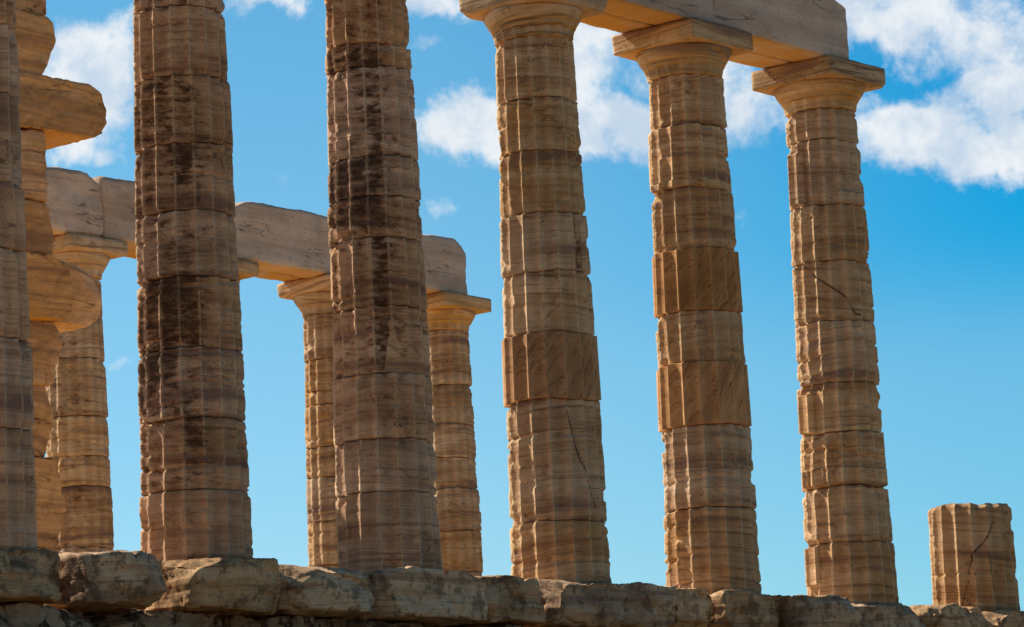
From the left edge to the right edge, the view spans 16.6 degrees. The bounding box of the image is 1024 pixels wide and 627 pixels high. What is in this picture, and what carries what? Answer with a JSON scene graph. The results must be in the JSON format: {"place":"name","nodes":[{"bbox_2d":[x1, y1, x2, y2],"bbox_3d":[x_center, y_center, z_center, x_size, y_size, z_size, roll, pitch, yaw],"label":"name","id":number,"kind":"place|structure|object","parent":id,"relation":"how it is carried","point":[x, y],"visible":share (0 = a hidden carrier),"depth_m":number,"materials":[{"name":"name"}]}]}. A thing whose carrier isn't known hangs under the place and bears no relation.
{"place":"outdoors","nodes":[
{"label":"outdoors","id":0,"kind":"place"},
{"bbox_2d":[14,0,106,550],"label":"ruined wall pier","id":1,"kind":"structure","parent":0,"point":[62,295],"depth_m":33.79,"materials":[{"name":"stone"}]},
{"bbox_2d":[42,0,1023,610],"label":"sky","id":2,"kind":"structure","parent":0,"point":[940,145],"materials":[{"name":"blue"}]},
{"bbox_3d":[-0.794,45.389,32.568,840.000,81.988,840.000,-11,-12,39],"label":"ground","id":3,"kind":"structure","parent":0,"visible":0},
{"bbox_2d":[0,548,1023,626],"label":"temple platform","id":4,"kind":"structure","parent":3,"relation":"on","point":[42,587],"depth_m":31.41,"materials":[{"name":"stone"}]},
{"bbox_2d":[0,0,37,549],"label":"marble column","id":5,"kind":"structure","parent":4,"relation":"on","point":[18,525],"depth_m":28.65,"materials":[{"name":"beige stone"}]},
{"bbox_2d":[46,233,127,554],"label":"marble column","id":6,"kind":"structure","parent":4,"relation":"on","point":[78,441],"depth_m":46.19,"materials":[{"name":"beige stone"}]},
{"bbox_2d":[45,167,103,236],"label":"architrave beam","id":7,"kind":"structure","parent":6,"relation":"on","point":[74,203],"depth_m":46.44,"materials":[{"name":"stone"}]},
{"bbox_2d":[133,0,252,560],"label":"marble column","id":8,"kind":"structure","parent":4,"relation":"on","point":[195,502],"depth_m":30.54,"materials":[{"name":"beige stone"}]},
{"bbox_2d":[237,259,258,283],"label":"marble column","id":9,"kind":"structure","parent":4,"relation":"on","point":[248,269],"depth_m":48.75,"materials":[{"name":"beige stone"}]},
{"bbox_2d":[93,176,136,258],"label":"architrave beam","id":10,"kind":"structure","parent":9,"relation":"on","point":[118,205],"depth_m":47.07,"materials":[{"name":"stone"}]},
{"bbox_2d":[233,202,332,281],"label":"architrave beam","id":11,"kind":"structure","parent":9,"relation":"on","point":[281,244],"depth_m":49.58,"materials":[{"name":"stone"}]},
{"bbox_2d":[277,274,337,567],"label":"marble column","id":12,"kind":"structure","parent":4,"relation":"on","point":[310,297],"depth_m":50.13,"materials":[{"name":"beige stone"}]},
{"bbox_2d":[324,0,441,572],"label":"marble column","id":13,"kind":"structure","parent":4,"relation":"on","point":[385,468],"depth_m":32.52,"materials":[{"name":"beige stone"}]},
{"bbox_2d":[426,292,490,576],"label":"marble column","id":14,"kind":"structure","parent":4,"relation":"on","point":[450,317],"depth_m":52.04,"materials":[{"name":"beige stone"}]},
{"bbox_2d":[421,234,467,294],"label":"architrave beam","id":15,"kind":"structure","parent":14,"relation":"on","point":[445,263],"depth_m":52.18,"materials":[{"name":"stone"}]},
{"bbox_2d":[459,0,611,582],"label":"marble column","id":16,"kind":"structure","parent":4,"relation":"on","point":[551,402],"depth_m":34.48,"materials":[{"name":"beige stone"}]},
{"bbox_2d":[612,17,761,594],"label":"marble column","id":17,"kind":"structure","parent":4,"relation":"on","point":[711,547],"depth_m":36.42,"materials":[{"name":"beige stone"}]},
{"bbox_2d":[580,0,714,33],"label":"architrave beam","id":18,"kind":"structure","parent":17,"relation":"on","point":[623,16],"depth_m":36.52,"materials":[{"name":"stone"}]},
{"bbox_2d":[751,54,898,603],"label":"marble column","id":19,"kind":"structure","parent":4,"relation":"on","point":[849,553],"depth_m":38.36,"materials":[{"name":"beige stone"}]},
{"bbox_2d":[713,0,848,68],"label":"architrave beam","id":20,"kind":"structure","parent":19,"relation":"on","point":[783,32],"depth_m":38.24,"materials":[{"name":"stone"}]},
{"bbox_2d":[928,503,1019,611],"bbox_3d":[5.283,2.855,40.200,0.978,1.332,0.973,-11,-12,39],"label":"column stump","id":21,"kind":"object","parent":4,"relation":"on","point":[972,555],"visible":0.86,"depth_m":39.85,"materials":[{"name":"stone"}]}
]}

